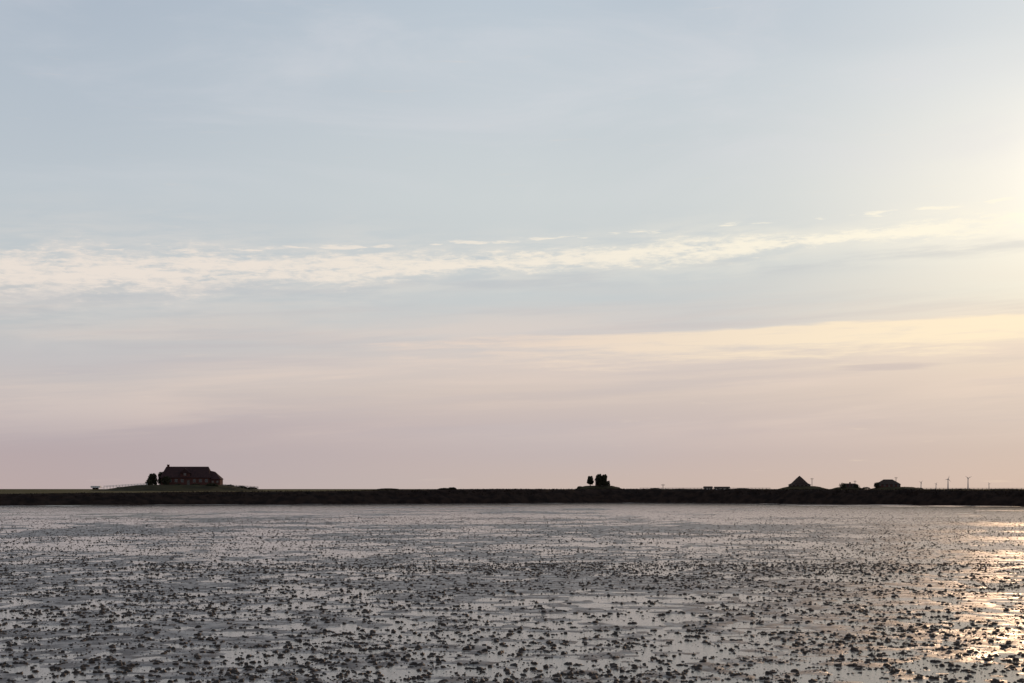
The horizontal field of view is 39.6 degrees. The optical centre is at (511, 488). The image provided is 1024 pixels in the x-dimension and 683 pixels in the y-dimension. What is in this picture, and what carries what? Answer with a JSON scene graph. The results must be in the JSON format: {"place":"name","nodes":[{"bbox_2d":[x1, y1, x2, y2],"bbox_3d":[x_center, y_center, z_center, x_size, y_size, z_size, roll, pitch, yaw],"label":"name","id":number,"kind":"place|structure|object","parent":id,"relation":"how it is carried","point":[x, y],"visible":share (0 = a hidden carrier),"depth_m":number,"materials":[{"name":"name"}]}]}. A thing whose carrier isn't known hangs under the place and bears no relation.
{"place":"outdoors","nodes":[
{"label":"outdoors","id":0,"kind":"place"},
{"bbox_2d":[0,502,1023,682],"bbox_3d":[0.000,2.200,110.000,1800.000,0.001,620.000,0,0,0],"label":"tidal water","id":1,"kind":"structure","parent":0,"point":[708,651],"depth_m":31.44,"materials":[{"name":"grey liquid"}]},
{"bbox_2d":[0,502,1023,682],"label":"mudflat","id":2,"kind":"structure","parent":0,"point":[687,608],"depth_m":30.22,"materials":[{"name":"grey soil"}]},
{"bbox_2d":[0,503,1023,682],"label":"worm casts","id":3,"kind":"object","parent":2,"relation":"on","point":[594,676],"visible":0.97,"depth_m":26.97,"materials":[{"name":"grey soil"}]},
{"bbox_2d":[0,489,1023,505],"bbox_3d":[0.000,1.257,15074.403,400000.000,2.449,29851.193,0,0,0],"label":"marsh island","id":4,"kind":"structure","parent":0,"point":[904,497],"depth_m":213.06,"materials":[{"name":"plant"}]},
{"bbox_2d":[91,485,264,490],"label":"terp mound","id":5,"kind":"object","parent":4,"relation":"on","point":[176,488],"visible":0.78,"depth_m":581.08,"materials":[{"name":"green plant"}]},
{"bbox_2d":[90,486,100,489],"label":"farm trailer","id":6,"kind":"object","parent":5,"relation":"on","point":[95,487],"visible":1,"depth_m":588.98,"materials":[{"name":"white paint"}]},
{"bbox_2d":[108,483,146,487],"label":"wooden fence","id":7,"kind":"object","parent":5,"relation":"on","point":[125,485],"visible":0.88,"depth_m":589.86,"materials":[{"name":"white paint"}]},
{"bbox_2d":[145,479,152,484],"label":"deciduous tree","id":8,"kind":"object","parent":5,"relation":"on","point":[148,482],"visible":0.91,"depth_m":591.36,"materials":[{"name":"green plant"}]},
{"bbox_2d":[147,473,157,484],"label":"deciduous tree","id":9,"kind":"object","parent":5,"relation":"on","point":[153,478],"visible":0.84,"depth_m":597.23,"materials":[{"name":"green plant"}]},
{"bbox_2d":[157,472,162,484],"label":"deciduous tree","id":10,"kind":"object","parent":5,"relation":"on","point":[159,478],"visible":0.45,"depth_m":605.12,"materials":[{"name":"green plant"}]},
{"bbox_2d":[160,476,170,484],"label":"deciduous tree","id":11,"kind":"object","parent":5,"relation":"on","point":[164,480],"visible":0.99,"depth_m":589.23,"materials":[{"name":"green plant"}]},
{"bbox_2d":[160,465,222,484],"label":"farmhouse","id":12,"kind":"object","parent":5,"relation":"on","point":[192,475],"visible":0.88,"depth_m":595.59,"materials":[{"name":"red brick"}]},
{"bbox_2d":[170,479,207,481],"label":"window panes","id":13,"kind":"structure","parent":12,"relation":"in","point":[194,480],"depth_m":594.61,"materials":[{"name":"grey glass"}]},
{"bbox_2d":[222,484,257,489],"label":"wooden fence","id":14,"kind":"object","parent":5,"relation":"on","point":[254,487],"visible":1,"depth_m":589.86,"materials":[{"name":"brown wood"}]},
{"bbox_2d":[2,488,1023,497],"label":"sea grass fringe","id":15,"kind":"object","parent":4,"relation":"on","point":[584,490],"visible":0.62,"depth_m":216.16,"materials":[{"name":"black plant"}]},
{"bbox_2d":[174,483,1021,489],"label":"shrubs","id":16,"kind":"object","parent":4,"relation":"on","point":[211,484],"visible":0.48,"depth_m":697.39,"materials":[{"name":"green plant"}]},
{"bbox_2d":[576,486,621,488],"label":"terp mound","id":17,"kind":"object","parent":4,"relation":"on","point":[597,487],"visible":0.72,"depth_m":693.79,"materials":[{"name":"green plant"}]},
{"bbox_2d":[587,476,593,485],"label":"deciduous tree","id":18,"kind":"object","parent":17,"relation":"on","point":[590,481],"visible":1,"depth_m":696.39,"materials":[{"name":"green plant"}]},
{"bbox_2d":[596,474,601,486],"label":"deciduous tree","id":19,"kind":"object","parent":17,"relation":"on","point":[598,479],"visible":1,"depth_m":693.06,"materials":[{"name":"green plant"}]},
{"bbox_2d":[601,474,606,486],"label":"deciduous tree","id":20,"kind":"object","parent":17,"relation":"on","point":[604,480],"visible":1,"depth_m":693.19,"materials":[{"name":"green plant"}]},
{"bbox_2d":[714,487,729,488],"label":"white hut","id":21,"kind":"object","parent":4,"relation":"on","point":[721,487],"visible":0.53,"depth_m":1098.04,"materials":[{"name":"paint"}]},
{"bbox_2d":[777,486,829,489],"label":"terp mound","id":22,"kind":"object","parent":4,"relation":"on","point":[804,487],"visible":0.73,"depth_m":892.13,"materials":[{"name":"green plant"}]},
{"bbox_2d":[788,476,810,486],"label":"thatched farmhouse","id":23,"kind":"object","parent":22,"relation":"on","point":[799,481],"visible":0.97,"depth_m":896.47,"materials":[{"name":"brown plant"}]},
{"bbox_2d":[833,487,865,489],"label":"terp mound","id":24,"kind":"object","parent":4,"relation":"on","point":[848,488],"visible":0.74,"depth_m":944.04,"materials":[{"name":"green plant"}]},
{"bbox_2d":[845,482,856,486],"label":"cottage","id":25,"kind":"structure","parent":24,"relation":"on","point":[849,484],"depth_m":946.50,"materials":[{"name":"red brick"}]},
{"bbox_2d":[867,487,925,489],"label":"terp mound","id":26,"kind":"object","parent":4,"relation":"on","point":[894,488],"visible":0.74,"depth_m":890.86,"materials":[{"name":"green plant"}]},
{"bbox_2d":[876,479,900,487],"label":"thatched barn","id":27,"kind":"structure","parent":26,"relation":"on","point":[887,483],"depth_m":896.01,"materials":[{"name":"red brick"}]},
{"bbox_2d":[0,0,1023,488],"label":"sky","id":28,"kind":"structure","parent":0,"point":[262,244],"materials":[{"name":"blue"}]}
]}

